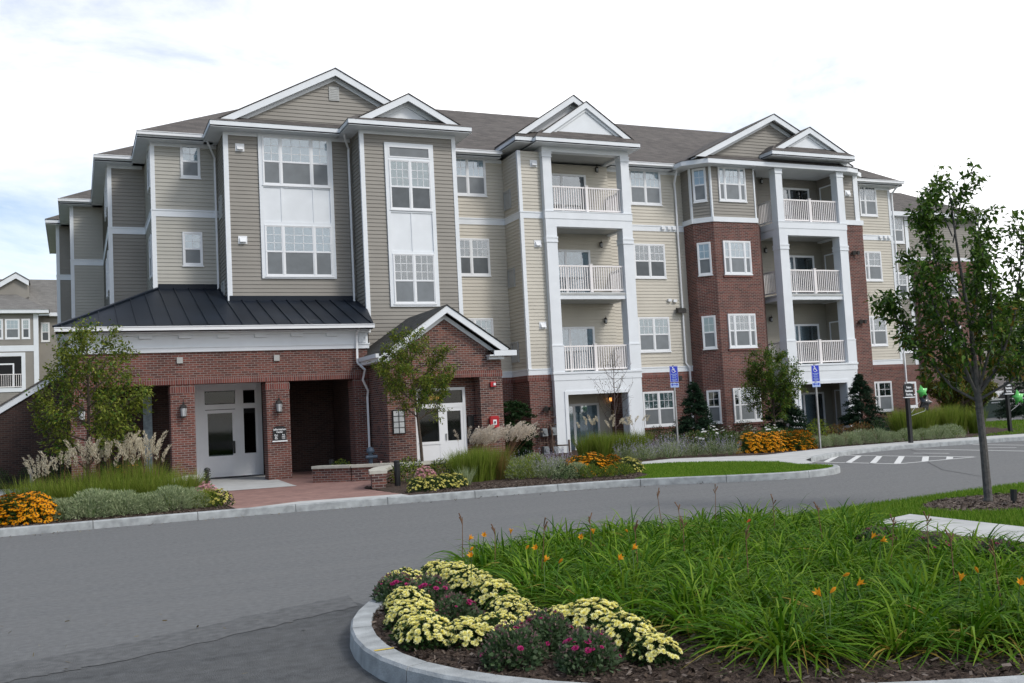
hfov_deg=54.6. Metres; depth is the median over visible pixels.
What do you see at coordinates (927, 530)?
dry flower stalk
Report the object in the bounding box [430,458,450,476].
lime shrub
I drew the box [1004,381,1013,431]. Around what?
parking sign
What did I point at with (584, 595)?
daylily clump
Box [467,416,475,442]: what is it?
intercom panel
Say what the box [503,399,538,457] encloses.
evergreen shrub
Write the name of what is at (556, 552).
daylily clump
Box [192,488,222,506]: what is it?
lime mound plant
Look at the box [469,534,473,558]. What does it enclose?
daylily bloom
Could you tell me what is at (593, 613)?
chrysanthemum
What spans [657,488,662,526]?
dry flower stalk
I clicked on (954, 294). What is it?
window
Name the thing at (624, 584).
daylily clump
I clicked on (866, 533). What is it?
chrysanthemum
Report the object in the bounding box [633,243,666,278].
window
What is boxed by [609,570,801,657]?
daylily clump
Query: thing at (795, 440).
coneflower clump
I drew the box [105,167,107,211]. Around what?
window
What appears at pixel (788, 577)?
daylily clump
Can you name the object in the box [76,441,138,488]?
ornamental grass
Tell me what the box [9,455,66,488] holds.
ornamental grass
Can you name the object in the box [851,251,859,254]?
spot lamp
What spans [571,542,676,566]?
daylily clump
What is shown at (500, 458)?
ornamental grass
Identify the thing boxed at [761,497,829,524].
daylily clump
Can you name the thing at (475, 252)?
window
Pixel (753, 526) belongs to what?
daylily clump
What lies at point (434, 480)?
chrysanthemum
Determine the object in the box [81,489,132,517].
silver mound plant
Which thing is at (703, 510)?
daylily clump
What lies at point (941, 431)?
silver mound plant
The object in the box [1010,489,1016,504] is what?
ground spotlight
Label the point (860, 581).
daylily bloom
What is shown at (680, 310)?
flood light
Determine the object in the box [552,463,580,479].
dark green mound
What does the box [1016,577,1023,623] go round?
daylily bloom
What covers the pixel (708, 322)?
window
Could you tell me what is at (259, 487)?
concrete apron
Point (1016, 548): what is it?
daylily clump
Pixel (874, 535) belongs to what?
daylily bloom
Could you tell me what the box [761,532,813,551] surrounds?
daylily clump
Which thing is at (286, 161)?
window
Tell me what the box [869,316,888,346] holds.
window
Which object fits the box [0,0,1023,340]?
sky
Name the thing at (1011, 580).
daylily clump
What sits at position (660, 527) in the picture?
daylily clump
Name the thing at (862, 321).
spot lamp
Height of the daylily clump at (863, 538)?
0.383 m
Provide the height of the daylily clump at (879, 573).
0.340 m
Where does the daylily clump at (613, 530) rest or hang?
on the mulch at (767, 676)
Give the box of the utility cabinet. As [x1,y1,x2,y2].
[972,398,1004,417]
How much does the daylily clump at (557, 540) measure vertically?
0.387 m
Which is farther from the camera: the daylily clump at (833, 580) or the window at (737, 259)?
the window at (737, 259)
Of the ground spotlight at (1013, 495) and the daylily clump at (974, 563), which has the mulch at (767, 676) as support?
the daylily clump at (974, 563)
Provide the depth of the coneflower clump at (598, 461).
24.50 m
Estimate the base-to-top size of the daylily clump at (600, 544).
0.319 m
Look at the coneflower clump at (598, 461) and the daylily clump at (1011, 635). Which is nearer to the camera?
the daylily clump at (1011, 635)
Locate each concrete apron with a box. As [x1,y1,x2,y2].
[199,475,289,489]
[222,484,295,490]
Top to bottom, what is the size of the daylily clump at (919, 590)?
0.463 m
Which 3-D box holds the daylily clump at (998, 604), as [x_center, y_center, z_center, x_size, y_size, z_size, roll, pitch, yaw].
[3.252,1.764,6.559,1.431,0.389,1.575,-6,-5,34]
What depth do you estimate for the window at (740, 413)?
42.04 m
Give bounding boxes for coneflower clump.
[0,491,38,525]
[0,506,4,524]
[4,491,61,525]
[15,488,59,520]
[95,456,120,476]
[119,454,146,472]
[560,453,592,475]
[580,450,609,473]
[594,454,623,474]
[735,431,769,453]
[754,432,784,452]
[766,431,794,451]
[780,429,810,450]
[790,429,817,449]
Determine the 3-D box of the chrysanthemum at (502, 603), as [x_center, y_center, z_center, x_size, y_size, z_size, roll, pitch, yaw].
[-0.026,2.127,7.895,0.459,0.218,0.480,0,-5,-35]
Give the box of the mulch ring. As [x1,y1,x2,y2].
[920,494,1023,510]
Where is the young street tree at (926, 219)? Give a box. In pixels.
[863,158,1023,501]
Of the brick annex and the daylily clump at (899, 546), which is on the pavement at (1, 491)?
the brick annex
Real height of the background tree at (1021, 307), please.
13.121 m
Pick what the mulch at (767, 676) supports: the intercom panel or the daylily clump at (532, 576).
the daylily clump at (532, 576)
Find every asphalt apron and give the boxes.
[0,595,357,682]
[6,602,386,682]
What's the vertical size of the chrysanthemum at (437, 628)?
0.264 m
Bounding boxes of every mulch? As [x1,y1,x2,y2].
[0,503,232,527]
[365,424,1023,494]
[373,527,1023,682]
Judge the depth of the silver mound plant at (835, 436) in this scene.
32.42 m
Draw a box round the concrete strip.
[258,494,404,506]
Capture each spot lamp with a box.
[544,406,553,411]
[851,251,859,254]
[858,319,866,323]
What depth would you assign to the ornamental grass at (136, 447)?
21.93 m
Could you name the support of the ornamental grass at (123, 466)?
on the mulch at (198, 509)
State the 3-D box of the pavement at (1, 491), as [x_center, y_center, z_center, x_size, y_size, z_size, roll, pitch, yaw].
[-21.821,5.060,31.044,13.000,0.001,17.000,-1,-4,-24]
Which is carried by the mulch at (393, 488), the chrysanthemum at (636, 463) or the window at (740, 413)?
the chrysanthemum at (636, 463)
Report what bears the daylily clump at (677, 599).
on the mulch at (767, 676)
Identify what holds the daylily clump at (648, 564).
on the mulch at (767, 676)
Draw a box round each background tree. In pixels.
[918,346,997,414]
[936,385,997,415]
[986,301,1023,373]
[994,294,1023,370]
[1008,340,1023,383]
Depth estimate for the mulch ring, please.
14.56 m
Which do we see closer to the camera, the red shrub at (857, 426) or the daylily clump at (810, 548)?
the daylily clump at (810, 548)
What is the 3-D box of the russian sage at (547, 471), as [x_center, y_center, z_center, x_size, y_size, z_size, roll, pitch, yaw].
[0.859,3.047,24.224,0.772,0.582,0.815,1,-6,-45]
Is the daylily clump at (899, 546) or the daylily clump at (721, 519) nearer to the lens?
the daylily clump at (899, 546)
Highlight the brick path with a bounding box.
[217,480,405,508]
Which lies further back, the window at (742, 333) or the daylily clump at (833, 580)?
the window at (742, 333)
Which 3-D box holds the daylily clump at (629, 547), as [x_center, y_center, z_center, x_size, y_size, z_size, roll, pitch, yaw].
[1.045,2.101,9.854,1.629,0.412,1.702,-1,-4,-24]
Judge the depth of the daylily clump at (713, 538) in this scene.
10.27 m
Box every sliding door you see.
[0,363,14,387]
[552,173,585,211]
[558,249,590,291]
[562,327,594,371]
[569,403,599,449]
[783,187,809,221]
[789,255,814,293]
[794,324,819,363]
[801,392,825,432]
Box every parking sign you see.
[669,365,678,447]
[811,364,821,448]
[903,383,913,442]
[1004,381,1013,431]
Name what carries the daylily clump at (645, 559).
on the mulch at (767, 676)
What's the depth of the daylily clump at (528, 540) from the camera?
10.71 m
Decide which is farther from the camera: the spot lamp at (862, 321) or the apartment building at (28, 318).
the apartment building at (28, 318)
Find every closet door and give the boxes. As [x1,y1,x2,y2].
[819,184,832,222]
[824,253,835,293]
[829,321,840,362]
[834,390,841,430]
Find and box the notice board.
[392,410,405,433]
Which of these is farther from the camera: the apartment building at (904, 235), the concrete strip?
the apartment building at (904, 235)
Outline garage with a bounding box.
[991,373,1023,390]
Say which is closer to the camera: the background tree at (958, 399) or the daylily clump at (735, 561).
the daylily clump at (735, 561)
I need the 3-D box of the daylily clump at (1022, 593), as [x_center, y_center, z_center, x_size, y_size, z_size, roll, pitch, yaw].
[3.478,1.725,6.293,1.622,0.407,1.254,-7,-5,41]
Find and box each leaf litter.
[9,479,786,537]
[9,610,311,673]
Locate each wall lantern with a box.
[78,402,85,420]
[180,399,186,417]
[275,395,282,412]
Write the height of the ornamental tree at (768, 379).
3.962 m
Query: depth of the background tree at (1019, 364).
58.05 m
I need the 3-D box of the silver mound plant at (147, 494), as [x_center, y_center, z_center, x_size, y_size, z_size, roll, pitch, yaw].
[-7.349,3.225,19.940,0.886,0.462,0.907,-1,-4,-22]
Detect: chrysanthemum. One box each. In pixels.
[205,488,234,507]
[369,570,414,604]
[382,567,422,591]
[382,598,435,632]
[383,586,436,614]
[388,610,435,644]
[396,613,460,650]
[406,476,431,492]
[407,572,452,605]
[419,474,445,490]
[420,559,449,576]
[430,561,474,587]
[432,591,482,626]
[434,473,458,489]
[435,616,490,650]
[445,473,468,487]
[447,568,493,596]
[463,610,520,645]
[469,577,521,609]
[478,619,549,671]
[486,594,532,618]
[511,606,543,624]
[518,607,575,655]
[540,603,590,631]
[552,625,623,677]
[558,597,630,638]
[591,611,655,655]
[619,456,638,467]
[624,631,685,667]
[625,458,644,472]
[855,525,897,546]
[906,533,953,558]
[973,538,1023,564]
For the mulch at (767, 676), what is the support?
on the island bed
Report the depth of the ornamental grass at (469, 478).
23.19 m
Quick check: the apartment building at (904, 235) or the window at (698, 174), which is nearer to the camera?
the window at (698, 174)
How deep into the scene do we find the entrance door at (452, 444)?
31.65 m
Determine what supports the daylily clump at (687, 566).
on the mulch at (767, 676)
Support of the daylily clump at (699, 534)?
on the mulch at (767, 676)
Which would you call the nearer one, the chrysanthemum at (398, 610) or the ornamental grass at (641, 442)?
the chrysanthemum at (398, 610)
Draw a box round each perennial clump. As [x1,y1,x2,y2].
[503,454,538,479]
[505,455,518,474]
[505,458,529,477]
[518,451,554,477]
[524,453,541,472]
[578,464,603,477]
[597,465,617,476]
[607,462,632,475]
[617,464,635,474]
[653,432,685,448]
[662,435,691,452]
[685,429,708,448]
[690,435,712,452]
[697,430,730,450]
[717,430,738,445]
[723,434,741,449]
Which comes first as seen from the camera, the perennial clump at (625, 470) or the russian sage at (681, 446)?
the perennial clump at (625, 470)
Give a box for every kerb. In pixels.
[0,464,840,536]
[350,515,1023,682]
[806,436,1023,461]
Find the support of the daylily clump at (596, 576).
on the mulch at (767, 676)
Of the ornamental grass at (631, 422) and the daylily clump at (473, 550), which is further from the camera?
the ornamental grass at (631, 422)
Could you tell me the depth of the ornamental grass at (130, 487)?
21.02 m
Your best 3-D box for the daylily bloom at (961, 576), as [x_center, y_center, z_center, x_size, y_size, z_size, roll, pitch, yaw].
[3.031,1.761,6.681,0.101,0.420,0.061,-1,-4,-24]
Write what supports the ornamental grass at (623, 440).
on the mulch at (393, 488)
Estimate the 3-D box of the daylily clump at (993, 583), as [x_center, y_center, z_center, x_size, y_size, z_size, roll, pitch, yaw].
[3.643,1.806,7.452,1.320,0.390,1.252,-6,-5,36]
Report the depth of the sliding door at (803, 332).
45.44 m
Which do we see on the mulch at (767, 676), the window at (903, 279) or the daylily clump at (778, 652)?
the daylily clump at (778, 652)
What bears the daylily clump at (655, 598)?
on the mulch at (767, 676)
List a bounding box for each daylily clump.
[419,532,509,569]
[420,540,540,578]
[427,549,507,570]
[454,535,545,563]
[455,531,566,568]
[455,547,611,609]
[457,531,606,578]
[462,549,571,591]
[464,527,537,554]
[465,531,525,556]
[466,531,574,571]
[469,540,595,596]
[485,522,574,556]
[490,514,599,547]
[490,555,590,585]
[495,536,607,572]
[498,567,590,611]
[506,538,579,569]
[507,551,596,593]
[508,517,617,543]
[510,529,571,549]
[513,555,663,624]
[523,564,652,618]
[524,529,591,555]
[524,548,655,607]
[535,528,637,564]
[535,564,679,613]
[536,529,606,548]
[542,525,608,543]
[542,534,601,556]
[543,529,605,550]
[547,540,608,578]
[554,542,685,598]
[562,541,693,594]
[562,559,651,596]
[565,528,679,567]
[566,536,646,571]
[567,520,661,548]
[567,539,703,586]
[568,536,624,555]
[568,538,626,567]
[569,515,652,544]
[569,540,648,574]
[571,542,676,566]
[574,504,671,537]
[574,514,646,536]
[574,528,648,550]
[577,532,643,558]
[577,539,705,577]
[586,507,654,534]
[586,577,723,633]
[592,565,764,644]
[601,521,678,550]
[606,515,674,542]
[607,531,684,559]
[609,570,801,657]
[612,526,679,549]
[614,520,723,552]
[615,514,691,534]
[617,559,694,597]
[617,569,736,634]
[618,549,788,600]
[620,520,693,541]
[623,558,759,621]
[627,516,698,546]
[628,538,734,575]
[628,561,765,618]
[629,553,708,589]
[631,545,749,583]
[635,529,707,565]
[636,516,708,540]
[640,511,717,540]
[645,525,717,540]
[649,514,738,552]
[650,535,718,558]
[654,513,716,533]
[656,560,781,605]
[656,599,821,669]
[657,538,736,569]
[658,573,805,636]
[659,505,735,529]
[662,541,800,581]
[663,510,713,528]
[664,546,781,584]
[666,534,745,568]
[666,584,913,682]
[669,518,767,549]
[670,506,735,531]
[672,525,760,554]
[672,549,814,592]
[673,558,813,617]
[674,525,768,562]
[675,517,723,538]
[677,512,769,538]
[681,583,860,660]
[684,582,902,682]
[685,504,768,534]
[690,537,784,563]
[692,519,768,542]
[697,504,781,532]
[699,546,782,576]
[701,526,774,549]
[702,503,770,525]
[703,498,786,522]
[703,507,761,522]
[703,509,821,541]
[704,530,822,586]
[705,560,831,605]
[707,510,798,539]
[710,531,840,563]
[715,504,791,530]
[720,536,796,558]
[722,520,834,551]
[722,531,789,551]
[724,503,798,522]
[724,577,839,617]
[726,544,822,578]
[728,517,801,543]
[732,552,838,587]
[733,563,883,619]
[734,499,809,522]
[736,562,860,609]
[737,600,901,678]
[740,507,806,529]
[741,524,814,556]
[742,559,836,589]
[743,534,874,566]
[748,508,813,530]
[748,540,860,581]
[752,515,828,541]
[759,541,869,582]
[759,570,914,641]
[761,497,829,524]
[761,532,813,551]
[763,511,848,540]
[763,574,906,624]
[765,564,890,593]
[770,516,827,533]
[771,515,863,547]
[774,525,888,565]
[774,578,941,665]
[777,516,876,545]
[782,500,860,533]
[782,539,912,589]
[783,509,836,527]
[784,547,899,587]
[785,514,888,553]
[789,506,891,535]
[791,497,893,525]
[792,553,936,596]
[793,520,917,570]
[793,526,916,570]
[796,518,855,541]
[800,540,896,574]
[801,506,877,524]
[806,501,906,530]
[806,512,902,534]
[806,577,930,623]
[807,507,925,532]
[807,563,919,609]
[813,528,898,556]
[814,541,950,582]
[816,589,996,670]
[819,522,905,553]
[821,499,925,531]
[823,558,972,625]
[831,555,977,615]
[835,524,942,561]
[838,559,926,589]
[839,564,1000,667]
[843,559,1007,652]
[847,535,927,570]
[847,579,1023,670]
[849,554,1020,617]
[850,561,1011,604]
[858,521,965,546]
[858,524,961,552]
[859,507,950,540]
[868,549,952,573]
[871,546,1002,590]
[875,528,989,557]
[880,554,1019,611]
[883,535,1009,576]
[883,542,993,576]
[885,519,996,549]
[885,573,1023,674]
[886,537,978,567]
[890,523,1017,565]
[909,527,1023,559]
[916,541,1023,582]
[919,518,1022,554]
[919,541,1023,579]
[920,532,1023,567]
[920,575,1023,657]
[921,553,1023,593]
[921,585,1023,647]
[937,559,1023,611]
[938,567,1023,611]
[938,590,1023,670]
[944,535,1023,586]
[949,577,1023,622]
[951,585,1023,658]
[962,556,1023,586]
[979,534,1023,568]
[981,549,1023,590]
[993,565,1023,595]
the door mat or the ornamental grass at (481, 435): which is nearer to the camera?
the ornamental grass at (481, 435)
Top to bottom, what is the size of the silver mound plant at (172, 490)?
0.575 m
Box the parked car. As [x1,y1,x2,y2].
[992,390,1023,405]
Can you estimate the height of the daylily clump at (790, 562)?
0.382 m
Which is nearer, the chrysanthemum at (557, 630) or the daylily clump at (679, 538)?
the chrysanthemum at (557, 630)
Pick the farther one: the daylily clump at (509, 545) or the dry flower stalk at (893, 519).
the daylily clump at (509, 545)
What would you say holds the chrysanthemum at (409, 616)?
on the mulch at (767, 676)
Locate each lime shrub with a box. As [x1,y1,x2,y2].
[330,459,350,464]
[387,456,426,482]
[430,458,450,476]
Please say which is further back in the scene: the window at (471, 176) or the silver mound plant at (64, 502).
the window at (471, 176)
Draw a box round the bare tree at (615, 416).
[589,350,632,435]
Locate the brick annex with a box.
[0,369,71,488]
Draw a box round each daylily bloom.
[467,551,473,589]
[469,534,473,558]
[481,532,486,550]
[532,544,539,567]
[544,555,548,607]
[555,558,562,601]
[578,534,583,561]
[618,553,625,593]
[632,543,637,570]
[812,588,829,655]
[829,587,835,648]
[842,573,849,619]
[857,578,865,625]
[869,531,876,550]
[880,536,886,570]
[957,571,965,615]
[974,567,981,597]
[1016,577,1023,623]
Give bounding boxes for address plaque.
[272,426,287,441]
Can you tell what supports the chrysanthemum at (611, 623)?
on the mulch at (767, 676)
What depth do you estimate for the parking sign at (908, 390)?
31.96 m
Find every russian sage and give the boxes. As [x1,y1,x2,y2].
[529,448,557,472]
[531,455,559,477]
[539,447,570,475]
[612,439,636,459]
[628,437,656,460]
[638,441,665,458]
[648,433,679,456]
[651,434,685,457]
[664,434,693,456]
[683,436,706,455]
[700,435,728,455]
[716,434,742,454]
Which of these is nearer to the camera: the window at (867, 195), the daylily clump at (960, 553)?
the daylily clump at (960, 553)
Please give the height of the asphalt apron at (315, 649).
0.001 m
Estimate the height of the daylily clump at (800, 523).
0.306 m
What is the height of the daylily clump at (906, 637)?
0.359 m
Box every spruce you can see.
[671,381,718,442]
[755,383,814,433]
[837,372,890,431]
[993,340,1023,419]
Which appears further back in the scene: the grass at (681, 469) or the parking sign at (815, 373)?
the parking sign at (815, 373)
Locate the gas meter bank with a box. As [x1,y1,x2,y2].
[537,416,570,454]
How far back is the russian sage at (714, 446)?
30.53 m
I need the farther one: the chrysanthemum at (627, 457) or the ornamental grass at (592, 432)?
the ornamental grass at (592, 432)
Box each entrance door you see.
[204,409,236,477]
[444,407,464,458]
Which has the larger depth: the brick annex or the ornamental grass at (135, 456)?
the brick annex
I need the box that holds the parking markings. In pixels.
[824,444,1003,463]
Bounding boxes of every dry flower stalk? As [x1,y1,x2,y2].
[458,513,462,560]
[541,517,547,567]
[588,513,591,544]
[633,520,638,568]
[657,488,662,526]
[680,516,686,550]
[713,484,717,519]
[745,525,749,573]
[770,494,775,538]
[813,502,822,537]
[889,514,895,563]
[923,511,930,561]
[944,529,954,583]
[988,539,1001,605]
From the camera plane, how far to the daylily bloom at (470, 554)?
8.89 m
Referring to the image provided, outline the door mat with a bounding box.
[201,474,263,478]
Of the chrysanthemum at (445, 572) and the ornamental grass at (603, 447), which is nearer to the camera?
the chrysanthemum at (445, 572)
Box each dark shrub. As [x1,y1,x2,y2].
[0,468,14,490]
[10,465,48,489]
[41,464,70,484]
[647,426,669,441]
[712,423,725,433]
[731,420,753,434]
[868,416,891,434]
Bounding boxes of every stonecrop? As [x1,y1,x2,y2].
[193,481,221,500]
[414,466,437,484]
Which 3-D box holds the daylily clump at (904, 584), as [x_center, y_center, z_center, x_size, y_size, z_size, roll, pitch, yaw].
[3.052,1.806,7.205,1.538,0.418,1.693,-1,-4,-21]
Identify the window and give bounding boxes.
[0,319,3,339]
[5,319,19,339]
[21,319,29,338]
[41,322,49,341]
[104,179,106,221]
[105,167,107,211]
[106,258,108,298]
[107,250,109,292]
[146,145,149,192]
[149,234,152,280]
[180,144,201,179]
[182,232,203,266]
[261,135,330,188]
[265,225,333,277]
[388,146,429,158]
[389,159,432,211]
[393,253,436,304]
[456,158,487,196]
[460,238,491,276]
[468,318,493,335]
[629,170,662,205]
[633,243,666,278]
[638,317,671,352]
[642,391,675,427]
[692,167,707,203]
[697,242,712,276]
[701,315,717,349]
[706,390,722,423]
[717,167,747,202]
[722,240,752,274]
[727,314,757,348]
[732,387,762,422]
[858,186,878,216]
[864,251,883,281]
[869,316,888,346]
[874,381,893,411]
[892,217,904,243]
[896,272,908,298]
[905,382,918,407]
[940,272,958,297]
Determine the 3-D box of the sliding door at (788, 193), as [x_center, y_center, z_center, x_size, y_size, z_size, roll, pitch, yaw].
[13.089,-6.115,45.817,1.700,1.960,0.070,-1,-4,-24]
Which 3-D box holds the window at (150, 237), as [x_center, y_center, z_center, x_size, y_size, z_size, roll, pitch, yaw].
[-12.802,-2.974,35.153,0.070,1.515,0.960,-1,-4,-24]
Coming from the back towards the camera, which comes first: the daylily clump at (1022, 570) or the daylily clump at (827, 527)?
the daylily clump at (827, 527)
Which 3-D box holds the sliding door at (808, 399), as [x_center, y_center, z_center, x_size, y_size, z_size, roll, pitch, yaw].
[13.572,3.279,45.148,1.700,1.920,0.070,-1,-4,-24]
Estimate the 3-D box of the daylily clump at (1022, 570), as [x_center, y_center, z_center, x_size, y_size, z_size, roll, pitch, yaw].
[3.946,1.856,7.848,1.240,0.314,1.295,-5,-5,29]
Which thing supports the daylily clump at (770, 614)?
on the mulch at (767, 676)
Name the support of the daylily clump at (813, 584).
on the mulch at (767, 676)
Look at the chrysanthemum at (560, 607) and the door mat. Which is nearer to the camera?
the chrysanthemum at (560, 607)
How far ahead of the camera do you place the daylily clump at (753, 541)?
10.11 m
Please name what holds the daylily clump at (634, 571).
on the mulch at (767, 676)
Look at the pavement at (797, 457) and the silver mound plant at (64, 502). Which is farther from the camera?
the pavement at (797, 457)
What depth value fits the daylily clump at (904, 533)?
9.92 m
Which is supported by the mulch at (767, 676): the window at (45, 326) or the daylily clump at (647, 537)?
the daylily clump at (647, 537)
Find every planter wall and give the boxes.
[311,459,450,482]
[368,461,430,489]
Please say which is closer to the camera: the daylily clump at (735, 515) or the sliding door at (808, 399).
the daylily clump at (735, 515)
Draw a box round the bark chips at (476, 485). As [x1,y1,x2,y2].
[421,473,645,492]
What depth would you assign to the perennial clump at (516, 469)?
24.85 m
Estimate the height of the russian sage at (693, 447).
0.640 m
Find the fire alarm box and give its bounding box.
[488,416,498,427]
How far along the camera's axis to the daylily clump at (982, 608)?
6.38 m
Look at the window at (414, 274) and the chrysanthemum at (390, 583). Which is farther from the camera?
the window at (414, 274)
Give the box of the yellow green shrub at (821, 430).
[806,418,834,442]
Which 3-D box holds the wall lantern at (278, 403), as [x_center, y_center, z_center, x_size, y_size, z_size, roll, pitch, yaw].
[-7.229,1.940,30.770,0.213,0.560,0.266,-1,-4,-24]
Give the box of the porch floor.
[263,471,312,486]
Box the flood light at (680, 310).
[676,308,686,312]
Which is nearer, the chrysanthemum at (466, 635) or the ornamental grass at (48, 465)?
the chrysanthemum at (466, 635)
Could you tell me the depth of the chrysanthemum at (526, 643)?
6.42 m
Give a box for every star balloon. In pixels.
[911,385,926,412]
[914,395,931,414]
[1011,390,1023,410]
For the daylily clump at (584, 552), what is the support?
on the mulch at (767, 676)
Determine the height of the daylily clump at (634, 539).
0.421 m
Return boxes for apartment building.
[0,272,57,403]
[45,67,906,483]
[890,192,988,411]
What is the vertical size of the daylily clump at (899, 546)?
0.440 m
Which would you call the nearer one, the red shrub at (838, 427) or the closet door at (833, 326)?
the red shrub at (838, 427)
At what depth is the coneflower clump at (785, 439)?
31.11 m
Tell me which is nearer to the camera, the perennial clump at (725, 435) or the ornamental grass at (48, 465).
the ornamental grass at (48, 465)
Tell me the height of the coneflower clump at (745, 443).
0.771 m
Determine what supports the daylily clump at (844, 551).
on the mulch at (767, 676)
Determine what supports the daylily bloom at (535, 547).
on the mulch at (767, 676)
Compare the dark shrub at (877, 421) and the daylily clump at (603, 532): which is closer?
the daylily clump at (603, 532)
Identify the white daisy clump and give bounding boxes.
[695,425,722,450]
[715,426,742,450]
[738,425,759,444]
[761,424,779,432]
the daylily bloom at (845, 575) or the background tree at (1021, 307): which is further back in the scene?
the background tree at (1021, 307)
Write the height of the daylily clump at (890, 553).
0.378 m
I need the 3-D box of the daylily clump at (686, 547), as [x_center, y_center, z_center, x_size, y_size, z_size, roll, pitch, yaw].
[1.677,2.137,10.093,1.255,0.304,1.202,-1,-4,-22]
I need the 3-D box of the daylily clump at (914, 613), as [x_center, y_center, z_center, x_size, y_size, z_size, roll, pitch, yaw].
[2.623,1.778,6.618,1.736,0.435,1.342,1,-6,-45]
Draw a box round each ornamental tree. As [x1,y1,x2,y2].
[24,312,157,480]
[367,324,461,460]
[738,341,807,428]
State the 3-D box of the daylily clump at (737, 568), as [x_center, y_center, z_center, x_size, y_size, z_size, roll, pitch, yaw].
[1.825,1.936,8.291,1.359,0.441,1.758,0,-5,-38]
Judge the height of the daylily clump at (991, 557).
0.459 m
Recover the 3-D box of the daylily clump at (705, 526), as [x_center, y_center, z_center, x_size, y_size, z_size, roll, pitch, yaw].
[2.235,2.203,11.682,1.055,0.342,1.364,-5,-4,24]
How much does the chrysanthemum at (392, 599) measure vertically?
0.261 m
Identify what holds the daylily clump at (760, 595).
on the mulch at (767, 676)
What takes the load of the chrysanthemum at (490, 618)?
on the mulch at (767, 676)
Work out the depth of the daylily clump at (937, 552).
9.05 m
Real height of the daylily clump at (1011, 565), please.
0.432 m
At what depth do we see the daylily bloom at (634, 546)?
8.67 m
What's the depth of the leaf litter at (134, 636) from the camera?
8.76 m
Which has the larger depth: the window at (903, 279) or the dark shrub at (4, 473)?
the window at (903, 279)
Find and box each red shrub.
[823,424,850,440]
[843,421,875,439]
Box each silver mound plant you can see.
[36,497,75,516]
[41,496,88,520]
[61,488,123,519]
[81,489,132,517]
[94,489,148,516]
[125,491,169,513]
[148,484,196,511]
[169,486,213,509]
[560,461,590,477]
[814,436,831,446]
[824,433,845,445]
[835,431,862,444]
[846,428,878,443]
[864,427,892,443]
[880,430,902,441]
[895,427,920,440]
[913,428,936,439]
[925,425,954,438]
[935,423,966,437]
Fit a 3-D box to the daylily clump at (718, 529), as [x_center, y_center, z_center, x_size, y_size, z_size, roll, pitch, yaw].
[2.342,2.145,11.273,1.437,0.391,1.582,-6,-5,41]
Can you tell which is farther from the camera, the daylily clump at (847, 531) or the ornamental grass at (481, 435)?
the ornamental grass at (481, 435)
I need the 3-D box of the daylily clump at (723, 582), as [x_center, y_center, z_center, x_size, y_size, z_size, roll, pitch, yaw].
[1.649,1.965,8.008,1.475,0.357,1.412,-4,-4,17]
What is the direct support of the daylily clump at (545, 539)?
on the mulch at (767, 676)
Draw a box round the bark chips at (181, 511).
[0,505,228,527]
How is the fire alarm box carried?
attached to the apartment building at (303, 249)
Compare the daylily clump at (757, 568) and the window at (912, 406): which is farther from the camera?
the window at (912, 406)
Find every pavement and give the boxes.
[0,489,25,495]
[640,434,1023,463]
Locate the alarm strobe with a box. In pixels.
[490,382,495,386]
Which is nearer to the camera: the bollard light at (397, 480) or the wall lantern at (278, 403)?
the bollard light at (397, 480)
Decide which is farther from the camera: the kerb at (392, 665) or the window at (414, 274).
the window at (414, 274)
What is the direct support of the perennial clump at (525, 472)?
on the mulch at (393, 488)
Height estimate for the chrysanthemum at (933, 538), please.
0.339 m
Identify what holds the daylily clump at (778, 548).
on the mulch at (767, 676)
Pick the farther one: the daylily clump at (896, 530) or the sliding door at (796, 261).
the sliding door at (796, 261)
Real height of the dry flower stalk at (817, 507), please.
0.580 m
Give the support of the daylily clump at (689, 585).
on the mulch at (767, 676)
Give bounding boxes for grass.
[0,472,45,497]
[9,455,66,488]
[16,477,72,498]
[18,459,54,490]
[28,447,78,496]
[48,474,94,512]
[51,437,116,494]
[65,443,121,485]
[69,471,124,512]
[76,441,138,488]
[91,431,142,482]
[94,469,144,503]
[101,437,159,488]
[118,430,182,489]
[121,441,162,477]
[125,471,169,505]
[135,438,184,481]
[146,469,196,503]
[164,467,213,493]
[439,424,503,464]
[443,448,470,475]
[446,451,471,480]
[455,466,477,483]
[457,444,491,481]
[463,424,514,457]
[470,445,502,480]
[483,420,541,461]
[489,450,508,472]
[492,447,509,479]
[570,418,600,460]
[580,415,610,457]
[587,414,619,457]
[602,418,628,456]
[604,418,627,456]
[613,415,642,457]
[619,415,651,457]
[627,415,656,455]
[635,460,833,478]
[779,481,1023,526]
[881,410,904,436]
[885,406,918,437]
[912,407,939,436]
[918,406,941,434]
[933,402,963,434]
[943,403,974,433]
[961,406,988,433]
[973,419,1023,436]
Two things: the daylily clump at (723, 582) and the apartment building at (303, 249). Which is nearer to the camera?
the daylily clump at (723, 582)
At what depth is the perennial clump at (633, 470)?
23.99 m
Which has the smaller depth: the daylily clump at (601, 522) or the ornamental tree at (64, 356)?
the daylily clump at (601, 522)
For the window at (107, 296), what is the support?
in the apartment building at (303, 249)
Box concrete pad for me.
[883,514,1023,541]
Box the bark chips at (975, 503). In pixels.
[923,492,1023,510]
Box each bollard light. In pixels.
[204,468,210,485]
[394,460,400,485]
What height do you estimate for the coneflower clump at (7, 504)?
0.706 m
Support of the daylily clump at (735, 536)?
on the mulch at (767, 676)
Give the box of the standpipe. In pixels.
[365,447,381,463]
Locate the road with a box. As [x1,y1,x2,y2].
[0,410,1023,664]
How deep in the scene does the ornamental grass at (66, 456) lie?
21.34 m
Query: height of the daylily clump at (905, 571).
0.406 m
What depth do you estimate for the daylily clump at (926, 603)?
6.96 m

